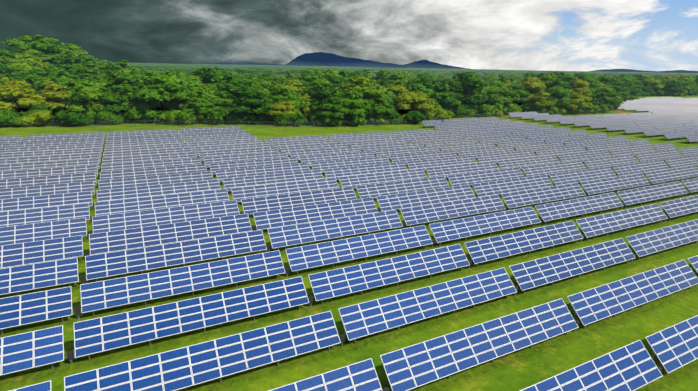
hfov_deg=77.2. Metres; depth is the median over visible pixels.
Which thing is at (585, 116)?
pv table
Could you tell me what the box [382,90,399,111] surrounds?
tree
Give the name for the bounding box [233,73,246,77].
tree
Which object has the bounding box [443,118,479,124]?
pv table
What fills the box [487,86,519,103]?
tree
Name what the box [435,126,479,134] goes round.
pv table
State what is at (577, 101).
tree
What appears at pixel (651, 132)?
pv table
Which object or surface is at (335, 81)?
tree
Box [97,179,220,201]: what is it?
pv table
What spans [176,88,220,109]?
tree
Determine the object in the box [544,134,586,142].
pv table
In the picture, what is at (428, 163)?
pv table
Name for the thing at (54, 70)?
tree
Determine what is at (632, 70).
hills
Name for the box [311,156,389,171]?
pv table
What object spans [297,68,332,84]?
tree
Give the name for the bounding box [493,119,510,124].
pv table
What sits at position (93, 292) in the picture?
pv table
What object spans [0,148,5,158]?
pv table
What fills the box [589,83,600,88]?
tree
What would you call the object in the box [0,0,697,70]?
sky
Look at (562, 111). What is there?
shrub
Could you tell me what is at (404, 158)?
pv table
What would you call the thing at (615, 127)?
pv table
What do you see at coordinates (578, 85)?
tree
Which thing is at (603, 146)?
pv table
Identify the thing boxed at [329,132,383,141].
pv table
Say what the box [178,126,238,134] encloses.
pv table
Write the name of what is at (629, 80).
tree
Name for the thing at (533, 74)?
tree
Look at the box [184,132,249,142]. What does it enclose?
pv table
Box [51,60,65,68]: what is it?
tree
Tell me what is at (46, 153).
pv table
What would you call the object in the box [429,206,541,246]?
pv table
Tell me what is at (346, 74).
tree
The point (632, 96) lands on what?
shrub
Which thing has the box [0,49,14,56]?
tree
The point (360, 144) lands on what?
pv table
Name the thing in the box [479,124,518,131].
pv table
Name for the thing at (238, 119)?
shrub
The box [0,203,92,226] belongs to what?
pv table
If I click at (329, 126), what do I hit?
perimeter fence
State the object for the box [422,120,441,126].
pv table
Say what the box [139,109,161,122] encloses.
shrub
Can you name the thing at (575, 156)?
pv table
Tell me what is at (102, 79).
tree
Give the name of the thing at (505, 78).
tree
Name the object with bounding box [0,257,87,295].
pv table
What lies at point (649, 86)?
tree
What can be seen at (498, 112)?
shrub
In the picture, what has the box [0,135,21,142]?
pv table
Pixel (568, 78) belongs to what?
tree
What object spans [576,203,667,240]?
pv table
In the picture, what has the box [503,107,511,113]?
shrub
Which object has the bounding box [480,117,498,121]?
pv table
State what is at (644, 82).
tree
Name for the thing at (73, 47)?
tree
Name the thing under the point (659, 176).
pv table
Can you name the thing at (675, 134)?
pv table
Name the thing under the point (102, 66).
tree
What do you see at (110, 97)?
tree
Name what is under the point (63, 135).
pv table
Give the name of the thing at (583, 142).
pv table
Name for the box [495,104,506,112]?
shrub
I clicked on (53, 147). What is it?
pv table
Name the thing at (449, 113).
shrub
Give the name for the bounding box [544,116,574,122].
pv table
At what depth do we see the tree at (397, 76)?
244.98 m
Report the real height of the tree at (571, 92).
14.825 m
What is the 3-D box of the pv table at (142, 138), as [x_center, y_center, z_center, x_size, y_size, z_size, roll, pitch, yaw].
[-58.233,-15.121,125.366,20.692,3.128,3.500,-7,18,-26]
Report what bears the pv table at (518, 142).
on the ground
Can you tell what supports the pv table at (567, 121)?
on the ground
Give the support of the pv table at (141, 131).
on the ground
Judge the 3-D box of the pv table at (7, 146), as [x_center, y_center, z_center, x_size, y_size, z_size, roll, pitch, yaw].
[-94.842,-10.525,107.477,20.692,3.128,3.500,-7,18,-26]
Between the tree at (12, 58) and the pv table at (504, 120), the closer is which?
the pv table at (504, 120)
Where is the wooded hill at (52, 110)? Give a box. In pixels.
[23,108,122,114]
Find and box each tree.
[0,35,35,45]
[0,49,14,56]
[0,54,28,63]
[0,56,6,64]
[0,64,30,83]
[0,76,35,111]
[0,77,48,112]
[6,62,38,72]
[8,60,40,67]
[10,87,38,109]
[15,47,53,68]
[18,43,30,48]
[19,103,53,116]
[20,68,52,90]
[22,58,48,69]
[30,34,73,61]
[31,76,76,112]
[34,67,68,89]
[35,83,70,110]
[40,81,63,109]
[48,48,79,64]
[49,80,78,113]
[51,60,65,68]
[53,70,79,79]
[55,54,85,75]
[60,43,81,50]
[62,79,109,100]
[65,84,113,112]
[71,50,97,61]
[71,61,104,72]
[77,67,106,80]
[78,54,96,63]
[91,92,132,113]
[92,64,106,73]
[92,79,108,83]
[95,72,123,83]
[100,70,140,111]
[102,60,145,73]
[117,67,142,80]
[117,85,167,110]
[122,70,138,78]
[131,74,189,119]
[135,67,155,76]
[159,70,187,77]
[165,86,195,110]
[166,73,213,103]
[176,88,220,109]
[182,98,218,122]
[187,67,230,85]
[206,75,226,91]
[209,90,233,111]
[220,75,264,106]
[229,86,281,115]
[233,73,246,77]
[234,82,263,98]
[242,74,267,81]
[247,78,272,88]
[257,74,278,81]
[257,81,308,109]
[268,101,298,115]
[281,78,312,87]
[282,79,316,107]
[285,71,300,78]
[296,80,310,88]
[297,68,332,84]
[297,94,312,114]
[303,76,340,100]
[308,86,339,106]
[310,95,348,118]
[321,89,351,108]
[322,69,345,82]
[327,76,345,89]
[327,88,369,124]
[331,70,352,82]
[338,75,386,103]
[351,69,371,78]
[363,92,394,115]
[372,70,392,80]
[375,80,383,85]
[379,72,409,86]
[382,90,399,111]
[383,80,408,89]
[387,84,418,113]
[393,92,433,111]
[403,72,414,79]
[407,77,438,88]
[407,83,438,103]
[414,73,443,83]
[416,91,440,111]
[426,82,460,106]
[447,72,498,104]
[459,87,494,102]
[476,77,492,83]
[485,81,503,86]
[487,76,498,81]
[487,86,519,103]
[487,90,507,104]
[498,75,513,81]
[502,81,511,86]
[508,82,531,103]
[519,77,545,97]
[522,72,538,76]
[523,90,560,107]
[531,73,545,78]
[539,73,557,84]
[541,87,570,106]
[544,79,571,89]
[546,72,565,77]
[550,86,574,96]
[557,72,588,87]
[564,92,588,108]
[565,78,596,101]
[575,74,600,87]
[586,93,609,105]
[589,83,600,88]
[593,88,624,104]
[595,76,627,91]
[617,77,634,86]
[618,73,630,77]
[619,87,629,95]
[623,80,640,93]
[632,73,653,78]
[632,79,643,87]
[635,78,650,90]
[644,78,664,88]
[644,84,652,91]
[656,76,677,81]
[662,80,685,91]
[677,76,697,85]
[677,78,697,88]
[679,81,691,90]
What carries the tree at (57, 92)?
on the forest floor
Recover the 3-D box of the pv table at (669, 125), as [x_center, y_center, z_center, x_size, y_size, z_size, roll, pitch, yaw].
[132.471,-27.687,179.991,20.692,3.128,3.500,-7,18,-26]
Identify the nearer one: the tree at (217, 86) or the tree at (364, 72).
the tree at (217, 86)
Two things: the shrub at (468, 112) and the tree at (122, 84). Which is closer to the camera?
the tree at (122, 84)
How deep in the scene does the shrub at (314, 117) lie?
174.42 m
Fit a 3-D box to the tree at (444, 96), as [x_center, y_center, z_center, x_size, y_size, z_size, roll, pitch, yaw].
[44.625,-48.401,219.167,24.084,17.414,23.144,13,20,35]
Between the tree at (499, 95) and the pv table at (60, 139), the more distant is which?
the tree at (499, 95)
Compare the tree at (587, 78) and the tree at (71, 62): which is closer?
the tree at (71, 62)
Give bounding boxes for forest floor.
[53,95,654,124]
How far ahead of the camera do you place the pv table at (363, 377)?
30.54 m
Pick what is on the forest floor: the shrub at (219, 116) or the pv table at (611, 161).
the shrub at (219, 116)
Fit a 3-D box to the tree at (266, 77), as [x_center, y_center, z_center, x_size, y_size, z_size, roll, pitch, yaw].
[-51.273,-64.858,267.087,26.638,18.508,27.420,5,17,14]
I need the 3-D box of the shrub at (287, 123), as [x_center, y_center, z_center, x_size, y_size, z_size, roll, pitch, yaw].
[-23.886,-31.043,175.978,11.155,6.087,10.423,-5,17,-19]
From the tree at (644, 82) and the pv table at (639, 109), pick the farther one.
the tree at (644, 82)
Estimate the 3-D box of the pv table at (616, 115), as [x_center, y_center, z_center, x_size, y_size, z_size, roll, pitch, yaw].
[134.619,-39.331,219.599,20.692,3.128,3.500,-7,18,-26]
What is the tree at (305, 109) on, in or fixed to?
on the forest floor
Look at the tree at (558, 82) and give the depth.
273.10 m
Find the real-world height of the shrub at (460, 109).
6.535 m
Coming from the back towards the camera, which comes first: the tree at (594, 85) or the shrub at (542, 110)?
the tree at (594, 85)
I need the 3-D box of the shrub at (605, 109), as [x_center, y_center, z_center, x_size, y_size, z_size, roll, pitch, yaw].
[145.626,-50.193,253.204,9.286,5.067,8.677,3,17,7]
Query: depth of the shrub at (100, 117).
166.12 m
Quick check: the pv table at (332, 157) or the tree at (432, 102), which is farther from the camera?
the tree at (432, 102)
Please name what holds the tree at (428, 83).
on the forest floor
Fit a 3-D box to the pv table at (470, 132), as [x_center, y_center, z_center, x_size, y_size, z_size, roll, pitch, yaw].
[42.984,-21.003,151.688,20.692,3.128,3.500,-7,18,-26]
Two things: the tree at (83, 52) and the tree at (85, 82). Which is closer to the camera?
the tree at (85, 82)
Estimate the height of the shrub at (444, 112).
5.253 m
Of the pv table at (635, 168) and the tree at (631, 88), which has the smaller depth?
the pv table at (635, 168)
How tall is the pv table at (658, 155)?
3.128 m
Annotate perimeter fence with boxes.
[17,109,612,126]
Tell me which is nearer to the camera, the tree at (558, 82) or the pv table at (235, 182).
the pv table at (235, 182)
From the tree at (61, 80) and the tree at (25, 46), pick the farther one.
the tree at (25, 46)
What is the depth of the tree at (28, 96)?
177.49 m
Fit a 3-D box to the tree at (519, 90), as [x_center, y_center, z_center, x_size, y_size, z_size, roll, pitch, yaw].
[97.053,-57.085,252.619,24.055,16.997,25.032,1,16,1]
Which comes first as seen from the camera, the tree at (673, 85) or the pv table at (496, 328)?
the pv table at (496, 328)
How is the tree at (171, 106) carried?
on the forest floor
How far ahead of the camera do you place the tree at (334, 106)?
173.67 m
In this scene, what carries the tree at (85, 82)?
on the forest floor
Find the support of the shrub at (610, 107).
on the ground
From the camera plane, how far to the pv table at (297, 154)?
112.23 m
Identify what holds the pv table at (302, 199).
on the ground
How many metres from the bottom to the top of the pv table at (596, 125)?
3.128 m
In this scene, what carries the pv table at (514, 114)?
on the ground
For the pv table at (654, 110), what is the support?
on the ground
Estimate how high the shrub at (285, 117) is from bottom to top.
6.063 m
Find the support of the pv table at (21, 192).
on the ground
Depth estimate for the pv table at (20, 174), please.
86.40 m
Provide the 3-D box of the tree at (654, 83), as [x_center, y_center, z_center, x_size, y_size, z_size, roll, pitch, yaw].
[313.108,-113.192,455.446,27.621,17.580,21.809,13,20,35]
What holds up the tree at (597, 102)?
on the forest floor
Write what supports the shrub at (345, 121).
on the ground
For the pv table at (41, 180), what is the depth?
80.58 m
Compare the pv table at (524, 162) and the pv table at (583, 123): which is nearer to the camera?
the pv table at (524, 162)
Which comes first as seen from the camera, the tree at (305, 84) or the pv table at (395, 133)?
the pv table at (395, 133)
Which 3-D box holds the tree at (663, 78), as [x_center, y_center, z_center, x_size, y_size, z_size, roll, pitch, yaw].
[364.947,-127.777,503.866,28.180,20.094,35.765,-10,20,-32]
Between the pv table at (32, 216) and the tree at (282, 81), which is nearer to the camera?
the pv table at (32, 216)
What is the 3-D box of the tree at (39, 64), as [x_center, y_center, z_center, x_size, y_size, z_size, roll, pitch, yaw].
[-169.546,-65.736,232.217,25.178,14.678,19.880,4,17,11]
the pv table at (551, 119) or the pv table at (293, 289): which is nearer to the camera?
the pv table at (293, 289)
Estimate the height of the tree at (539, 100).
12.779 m
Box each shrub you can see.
[0,108,17,115]
[0,113,16,126]
[13,117,21,126]
[18,110,52,126]
[48,116,59,124]
[54,109,94,125]
[58,119,67,125]
[85,109,117,123]
[105,116,123,123]
[115,112,127,122]
[126,107,145,121]
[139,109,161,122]
[156,109,169,121]
[159,113,178,123]
[167,109,196,123]
[184,112,204,124]
[202,113,212,123]
[210,107,230,124]
[224,113,241,123]
[225,112,251,123]
[249,114,266,123]
[270,112,296,124]
[278,110,302,125]
[289,113,303,125]
[297,114,309,124]
[310,114,324,124]
[316,118,330,125]
[320,111,340,126]
[342,116,353,124]
[346,113,364,126]
[364,111,379,124]
[367,113,385,124]
[376,114,389,124]
[387,111,403,123]
[389,118,396,123]
[401,110,426,123]
[425,108,446,121]
[442,110,450,119]
[445,108,454,117]
[452,109,461,117]
[454,104,468,116]
[464,108,471,116]
[466,104,483,116]
[471,104,490,116]
[494,109,502,116]
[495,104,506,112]
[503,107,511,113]
[504,103,518,111]
[521,103,530,111]
[530,106,547,110]
[535,107,546,112]
[547,106,558,114]
[556,108,566,114]
[581,103,593,113]
[594,104,608,112]
[603,102,613,110]
[611,104,620,109]
[625,95,638,99]
[667,91,677,95]
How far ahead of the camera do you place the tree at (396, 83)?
235.80 m
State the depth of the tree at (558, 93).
235.83 m
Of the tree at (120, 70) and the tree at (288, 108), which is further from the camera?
the tree at (120, 70)
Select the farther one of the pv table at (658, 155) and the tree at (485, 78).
the tree at (485, 78)
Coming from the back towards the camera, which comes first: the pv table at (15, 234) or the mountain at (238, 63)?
the mountain at (238, 63)
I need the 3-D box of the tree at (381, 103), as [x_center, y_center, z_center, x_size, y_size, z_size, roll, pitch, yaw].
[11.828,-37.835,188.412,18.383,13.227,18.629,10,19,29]
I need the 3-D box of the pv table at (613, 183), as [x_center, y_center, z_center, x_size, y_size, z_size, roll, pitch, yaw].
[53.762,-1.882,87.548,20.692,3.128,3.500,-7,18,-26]
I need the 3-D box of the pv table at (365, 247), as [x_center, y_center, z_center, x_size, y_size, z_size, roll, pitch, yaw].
[2.080,6.881,54.582,20.692,3.128,3.500,-7,18,-26]
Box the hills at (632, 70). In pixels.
[590,69,697,72]
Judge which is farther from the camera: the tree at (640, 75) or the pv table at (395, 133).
the tree at (640, 75)
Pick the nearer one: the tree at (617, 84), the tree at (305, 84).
the tree at (305, 84)
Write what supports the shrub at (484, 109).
on the forest floor
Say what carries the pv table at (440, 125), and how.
on the ground
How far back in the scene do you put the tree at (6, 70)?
202.47 m
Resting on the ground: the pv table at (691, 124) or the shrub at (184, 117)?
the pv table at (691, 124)
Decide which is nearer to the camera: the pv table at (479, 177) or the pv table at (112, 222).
the pv table at (112, 222)
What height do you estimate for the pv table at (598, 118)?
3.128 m
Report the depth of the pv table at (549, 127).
167.66 m
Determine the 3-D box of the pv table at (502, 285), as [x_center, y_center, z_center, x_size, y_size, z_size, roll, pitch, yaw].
[8.543,10.619,42.317,20.692,3.128,3.500,-7,18,-26]
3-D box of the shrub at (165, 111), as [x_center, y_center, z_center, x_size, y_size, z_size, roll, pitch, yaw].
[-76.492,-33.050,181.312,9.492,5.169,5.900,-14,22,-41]
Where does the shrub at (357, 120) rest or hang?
on the ground
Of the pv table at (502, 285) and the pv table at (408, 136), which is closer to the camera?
the pv table at (502, 285)
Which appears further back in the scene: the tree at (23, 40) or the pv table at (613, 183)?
the tree at (23, 40)
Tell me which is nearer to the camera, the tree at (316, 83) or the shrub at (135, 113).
the shrub at (135, 113)
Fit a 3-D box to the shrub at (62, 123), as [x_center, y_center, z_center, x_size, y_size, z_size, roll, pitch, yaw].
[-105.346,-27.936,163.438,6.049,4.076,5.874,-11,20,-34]
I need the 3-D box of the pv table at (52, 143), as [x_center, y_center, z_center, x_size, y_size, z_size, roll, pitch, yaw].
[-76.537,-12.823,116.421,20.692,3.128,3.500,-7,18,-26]
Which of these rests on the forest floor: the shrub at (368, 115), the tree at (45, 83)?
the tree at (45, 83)
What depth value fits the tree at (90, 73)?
230.30 m
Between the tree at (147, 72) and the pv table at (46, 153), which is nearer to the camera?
the pv table at (46, 153)
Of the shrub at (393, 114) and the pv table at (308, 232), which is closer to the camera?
the pv table at (308, 232)
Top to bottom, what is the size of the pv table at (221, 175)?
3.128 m
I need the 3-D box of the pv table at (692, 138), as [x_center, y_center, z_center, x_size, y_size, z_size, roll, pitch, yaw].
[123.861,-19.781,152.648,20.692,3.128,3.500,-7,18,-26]
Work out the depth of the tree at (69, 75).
197.30 m
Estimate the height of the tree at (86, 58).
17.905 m
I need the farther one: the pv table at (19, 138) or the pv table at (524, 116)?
the pv table at (524, 116)
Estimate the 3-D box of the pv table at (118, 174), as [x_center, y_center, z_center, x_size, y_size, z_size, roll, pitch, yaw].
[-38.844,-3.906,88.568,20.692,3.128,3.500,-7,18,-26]
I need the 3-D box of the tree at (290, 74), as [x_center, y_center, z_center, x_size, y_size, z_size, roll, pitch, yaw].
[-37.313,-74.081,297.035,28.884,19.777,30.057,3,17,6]
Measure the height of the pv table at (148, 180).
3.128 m
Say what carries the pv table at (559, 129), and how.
on the ground
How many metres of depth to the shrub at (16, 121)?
156.62 m
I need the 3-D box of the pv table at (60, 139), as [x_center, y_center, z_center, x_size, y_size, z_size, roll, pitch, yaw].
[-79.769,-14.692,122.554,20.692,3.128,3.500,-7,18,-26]
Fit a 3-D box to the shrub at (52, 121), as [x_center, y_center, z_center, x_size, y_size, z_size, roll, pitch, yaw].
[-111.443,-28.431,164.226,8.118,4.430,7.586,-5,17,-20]
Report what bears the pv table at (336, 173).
on the ground
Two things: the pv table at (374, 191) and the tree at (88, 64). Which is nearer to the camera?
the pv table at (374, 191)
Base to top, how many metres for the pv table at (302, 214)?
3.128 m
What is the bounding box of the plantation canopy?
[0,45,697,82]
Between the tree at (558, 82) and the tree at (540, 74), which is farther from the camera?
the tree at (540, 74)
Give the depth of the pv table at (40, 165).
92.28 m
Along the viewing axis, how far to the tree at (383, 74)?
292.67 m
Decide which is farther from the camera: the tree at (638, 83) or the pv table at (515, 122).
the tree at (638, 83)
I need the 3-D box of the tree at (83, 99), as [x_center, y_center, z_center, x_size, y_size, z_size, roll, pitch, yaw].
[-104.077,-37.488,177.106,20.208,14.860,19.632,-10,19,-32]
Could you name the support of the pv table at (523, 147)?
on the ground
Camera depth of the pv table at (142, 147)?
112.90 m
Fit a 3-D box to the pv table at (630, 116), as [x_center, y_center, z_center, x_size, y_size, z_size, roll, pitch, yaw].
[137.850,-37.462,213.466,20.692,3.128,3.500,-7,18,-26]
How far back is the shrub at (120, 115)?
175.95 m
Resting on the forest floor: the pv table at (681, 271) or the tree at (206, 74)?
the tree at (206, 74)
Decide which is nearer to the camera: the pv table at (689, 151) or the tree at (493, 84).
the pv table at (689, 151)
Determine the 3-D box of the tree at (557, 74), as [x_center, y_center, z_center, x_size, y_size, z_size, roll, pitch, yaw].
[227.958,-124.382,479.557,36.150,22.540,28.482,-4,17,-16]
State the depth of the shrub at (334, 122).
172.73 m
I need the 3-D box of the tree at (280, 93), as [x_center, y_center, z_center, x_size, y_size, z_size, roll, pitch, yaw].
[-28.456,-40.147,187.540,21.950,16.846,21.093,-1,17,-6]
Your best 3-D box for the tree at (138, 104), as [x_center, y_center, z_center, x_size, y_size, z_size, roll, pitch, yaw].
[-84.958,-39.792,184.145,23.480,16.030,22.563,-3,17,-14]
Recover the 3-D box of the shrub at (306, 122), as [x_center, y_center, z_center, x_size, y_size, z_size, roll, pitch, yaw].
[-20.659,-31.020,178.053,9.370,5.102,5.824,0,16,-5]
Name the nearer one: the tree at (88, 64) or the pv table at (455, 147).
the pv table at (455, 147)
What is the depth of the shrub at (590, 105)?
245.43 m
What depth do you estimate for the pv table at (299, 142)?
124.57 m
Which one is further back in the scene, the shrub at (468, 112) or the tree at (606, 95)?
the tree at (606, 95)
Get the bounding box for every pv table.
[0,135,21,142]
[0,139,16,147]
[0,143,11,152]
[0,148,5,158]
[0,153,102,164]
[0,158,101,173]
[0,165,99,179]
[0,172,98,188]
[0,181,96,199]
[0,191,94,211]
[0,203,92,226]
[0,217,91,246]
[0,235,89,267]
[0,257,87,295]
[0,286,82,335]
[0,325,76,379]
[2,148,103,157]
[9,143,103,153]
[10,380,51,390]
[15,139,104,150]
[20,135,105,142]
[25,132,106,140]
[64,311,344,390]
[73,276,312,360]
[80,250,288,316]
[85,230,269,281]
[89,213,254,254]
[92,200,242,233]
[94,189,230,215]
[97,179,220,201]
[98,171,212,190]
[100,164,206,179]
[101,158,200,173]
[102,152,196,164]
[103,147,191,160]
[104,143,187,153]
[105,139,184,148]
[106,132,178,139]
[106,135,181,142]
[107,129,175,136]
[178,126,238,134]
[181,129,244,138]
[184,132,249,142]
[187,135,255,146]
[190,138,262,151]
[194,142,269,157]
[199,147,278,163]
[203,151,287,169]
[209,157,297,176]
[215,163,312,184]
[223,170,323,192]
[231,177,340,204]
[241,187,358,215]
[253,197,379,231]
[264,135,327,145]
[267,210,404,251]
[269,358,388,390]
[272,138,337,149]
[280,142,348,154]
[285,225,434,275]
[289,146,360,161]
[299,151,374,165]
[308,244,471,305]
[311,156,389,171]
[324,162,406,179]
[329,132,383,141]
[338,267,517,344]
[339,135,396,144]
[339,168,428,190]
[350,138,409,148]
[356,176,450,198]
[362,142,423,153]
[375,146,439,158]
[376,185,476,211]
[380,298,578,390]
[385,129,434,137]
[390,150,457,163]
[397,132,447,140]
[400,195,506,227]
[407,155,476,169]
[410,135,462,145]
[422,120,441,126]
[424,138,478,150]
[425,161,498,177]
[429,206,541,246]
[433,122,453,128]
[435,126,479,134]
[440,141,495,154]
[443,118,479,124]
[447,167,525,187]
[448,129,492,137]
[454,120,492,126]
[457,145,514,158]
[462,132,508,140]
[464,221,583,269]
[466,122,505,128]
[472,174,553,196]
[476,150,536,162]
[478,134,525,143]
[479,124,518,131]
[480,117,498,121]
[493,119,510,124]
[494,126,534,133]
[495,138,544,149]
[497,155,559,168]
[501,183,585,209]
[506,121,523,126]
[509,112,536,118]
[509,129,550,136]
[509,238,635,295]
[514,141,564,151]
[519,123,537,128]
[520,113,548,119]
[520,340,661,390]
[521,160,587,176]
[525,131,567,139]
[532,114,561,120]
[534,125,552,131]
[535,145,586,155]
[535,192,623,224]
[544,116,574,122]
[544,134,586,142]
[549,166,616,185]
[550,128,569,135]
[557,149,610,161]
[558,118,588,124]
[563,138,607,146]
[567,130,587,137]
[567,260,697,328]
[573,119,603,127]
[575,115,602,119]
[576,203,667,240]
[580,173,649,196]
[583,154,639,168]
[585,141,630,151]
[586,133,606,139]
[588,121,619,129]
[589,116,616,121]
[603,113,627,117]
[605,123,636,130]
[606,136,628,142]
[608,145,654,155]
[612,159,669,175]
[617,115,642,119]
[617,181,688,207]
[622,125,655,133]
[623,106,641,109]
[626,219,697,262]
[628,112,651,116]
[628,139,651,146]
[635,107,653,111]
[635,149,683,161]
[642,128,674,137]
[645,165,697,184]
[645,315,697,376]
[647,108,666,111]
[652,143,675,150]
[654,123,683,128]
[660,195,697,220]
[663,130,695,139]
[664,155,697,168]
[673,126,697,131]
[679,146,697,155]
[681,178,697,194]
[683,122,697,126]
[684,134,697,143]
[687,255,697,272]
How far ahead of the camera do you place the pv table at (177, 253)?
51.07 m
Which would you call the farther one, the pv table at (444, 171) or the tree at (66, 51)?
the tree at (66, 51)
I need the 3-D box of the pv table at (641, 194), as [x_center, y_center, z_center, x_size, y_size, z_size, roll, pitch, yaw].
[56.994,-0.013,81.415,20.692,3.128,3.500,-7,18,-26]
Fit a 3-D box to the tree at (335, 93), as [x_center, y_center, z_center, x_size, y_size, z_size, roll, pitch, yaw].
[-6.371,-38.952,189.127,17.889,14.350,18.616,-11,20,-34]
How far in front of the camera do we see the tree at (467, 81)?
220.02 m
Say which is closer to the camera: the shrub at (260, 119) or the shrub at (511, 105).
the shrub at (260, 119)
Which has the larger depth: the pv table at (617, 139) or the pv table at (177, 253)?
the pv table at (617, 139)
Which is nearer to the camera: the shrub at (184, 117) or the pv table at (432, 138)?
the pv table at (432, 138)
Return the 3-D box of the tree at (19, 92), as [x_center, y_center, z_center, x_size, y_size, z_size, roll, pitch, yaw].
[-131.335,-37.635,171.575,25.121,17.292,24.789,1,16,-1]
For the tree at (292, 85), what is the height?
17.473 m
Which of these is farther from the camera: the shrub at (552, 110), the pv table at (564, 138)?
the shrub at (552, 110)
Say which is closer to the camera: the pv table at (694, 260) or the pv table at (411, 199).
the pv table at (694, 260)
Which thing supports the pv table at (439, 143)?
on the ground
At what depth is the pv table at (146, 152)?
106.76 m
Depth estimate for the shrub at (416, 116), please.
185.14 m
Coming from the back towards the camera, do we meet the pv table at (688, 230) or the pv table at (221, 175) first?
the pv table at (221, 175)
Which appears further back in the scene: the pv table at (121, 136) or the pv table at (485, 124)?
the pv table at (485, 124)
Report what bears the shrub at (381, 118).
on the ground
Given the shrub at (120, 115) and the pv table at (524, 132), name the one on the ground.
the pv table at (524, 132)
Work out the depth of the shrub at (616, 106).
269.96 m
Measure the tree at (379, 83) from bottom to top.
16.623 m
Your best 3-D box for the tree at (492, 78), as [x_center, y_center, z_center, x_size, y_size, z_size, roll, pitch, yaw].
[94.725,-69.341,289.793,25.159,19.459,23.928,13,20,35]
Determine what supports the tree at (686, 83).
on the forest floor
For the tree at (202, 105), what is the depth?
172.73 m
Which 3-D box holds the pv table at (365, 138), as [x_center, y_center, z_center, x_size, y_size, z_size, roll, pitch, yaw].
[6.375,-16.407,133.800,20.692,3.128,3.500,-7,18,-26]
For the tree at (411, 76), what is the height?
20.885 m
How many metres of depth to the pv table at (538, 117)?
206.20 m
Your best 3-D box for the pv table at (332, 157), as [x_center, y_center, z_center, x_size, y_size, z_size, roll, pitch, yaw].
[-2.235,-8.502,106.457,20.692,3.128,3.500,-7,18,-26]
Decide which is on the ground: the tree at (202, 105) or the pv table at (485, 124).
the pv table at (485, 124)
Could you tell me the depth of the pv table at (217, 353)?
33.05 m
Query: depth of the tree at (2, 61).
214.33 m
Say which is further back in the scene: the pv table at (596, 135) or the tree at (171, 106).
the tree at (171, 106)
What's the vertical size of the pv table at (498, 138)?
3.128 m
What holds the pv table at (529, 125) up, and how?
on the ground
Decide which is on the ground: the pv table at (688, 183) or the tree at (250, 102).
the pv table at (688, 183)
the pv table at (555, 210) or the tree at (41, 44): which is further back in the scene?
the tree at (41, 44)
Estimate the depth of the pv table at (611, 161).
108.31 m
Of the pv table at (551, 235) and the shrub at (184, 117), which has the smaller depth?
the pv table at (551, 235)
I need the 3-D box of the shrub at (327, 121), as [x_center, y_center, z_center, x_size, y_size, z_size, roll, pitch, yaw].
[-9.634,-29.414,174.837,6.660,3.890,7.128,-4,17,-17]
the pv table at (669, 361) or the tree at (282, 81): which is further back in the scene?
the tree at (282, 81)
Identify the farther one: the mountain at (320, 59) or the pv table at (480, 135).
the mountain at (320, 59)
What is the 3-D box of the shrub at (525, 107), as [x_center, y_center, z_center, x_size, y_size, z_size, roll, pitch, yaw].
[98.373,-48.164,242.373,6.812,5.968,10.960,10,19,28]
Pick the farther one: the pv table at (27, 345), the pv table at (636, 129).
the pv table at (636, 129)
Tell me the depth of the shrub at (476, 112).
218.76 m
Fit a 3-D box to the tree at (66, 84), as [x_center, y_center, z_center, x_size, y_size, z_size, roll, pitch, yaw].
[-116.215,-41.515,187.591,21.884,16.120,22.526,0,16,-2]
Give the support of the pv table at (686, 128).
on the ground
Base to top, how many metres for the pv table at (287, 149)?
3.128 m
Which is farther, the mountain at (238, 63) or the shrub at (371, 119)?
the mountain at (238, 63)
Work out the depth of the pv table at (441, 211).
69.07 m
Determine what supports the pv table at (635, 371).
on the ground
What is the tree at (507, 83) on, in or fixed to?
on the forest floor
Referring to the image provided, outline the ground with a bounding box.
[0,95,697,390]
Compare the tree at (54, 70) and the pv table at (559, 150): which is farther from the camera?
the tree at (54, 70)
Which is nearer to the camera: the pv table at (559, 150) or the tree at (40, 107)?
the pv table at (559, 150)
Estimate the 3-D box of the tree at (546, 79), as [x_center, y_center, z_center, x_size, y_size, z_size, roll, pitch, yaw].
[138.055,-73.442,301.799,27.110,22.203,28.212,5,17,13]
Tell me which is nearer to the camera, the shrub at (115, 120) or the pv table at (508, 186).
the pv table at (508, 186)
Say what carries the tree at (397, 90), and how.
on the forest floor
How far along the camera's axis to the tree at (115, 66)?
244.65 m
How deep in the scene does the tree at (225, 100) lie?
179.10 m
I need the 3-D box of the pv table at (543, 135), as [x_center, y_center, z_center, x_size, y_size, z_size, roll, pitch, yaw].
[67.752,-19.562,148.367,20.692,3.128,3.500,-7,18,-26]
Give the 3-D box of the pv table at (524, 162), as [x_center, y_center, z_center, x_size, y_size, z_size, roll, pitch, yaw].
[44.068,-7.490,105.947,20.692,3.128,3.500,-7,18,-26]
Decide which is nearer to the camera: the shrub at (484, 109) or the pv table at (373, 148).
the pv table at (373, 148)
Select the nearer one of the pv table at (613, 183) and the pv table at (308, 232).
the pv table at (308, 232)
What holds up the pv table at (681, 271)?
on the ground
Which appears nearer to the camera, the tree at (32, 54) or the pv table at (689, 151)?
the pv table at (689, 151)
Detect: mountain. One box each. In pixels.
[208,62,282,65]
[283,52,468,68]
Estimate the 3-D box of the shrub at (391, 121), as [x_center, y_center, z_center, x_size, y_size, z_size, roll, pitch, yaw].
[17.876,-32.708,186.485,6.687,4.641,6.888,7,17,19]
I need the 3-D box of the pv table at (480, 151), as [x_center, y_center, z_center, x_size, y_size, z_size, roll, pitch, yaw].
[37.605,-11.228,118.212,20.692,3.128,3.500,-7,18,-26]
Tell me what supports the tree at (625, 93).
on the ground
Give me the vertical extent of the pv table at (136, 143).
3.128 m
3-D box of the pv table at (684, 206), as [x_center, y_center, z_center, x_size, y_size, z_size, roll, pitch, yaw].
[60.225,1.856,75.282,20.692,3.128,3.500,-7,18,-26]
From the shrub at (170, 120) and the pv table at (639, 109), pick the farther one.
the pv table at (639, 109)
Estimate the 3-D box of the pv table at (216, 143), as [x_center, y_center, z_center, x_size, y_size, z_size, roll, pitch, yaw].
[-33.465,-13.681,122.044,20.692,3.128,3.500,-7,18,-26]

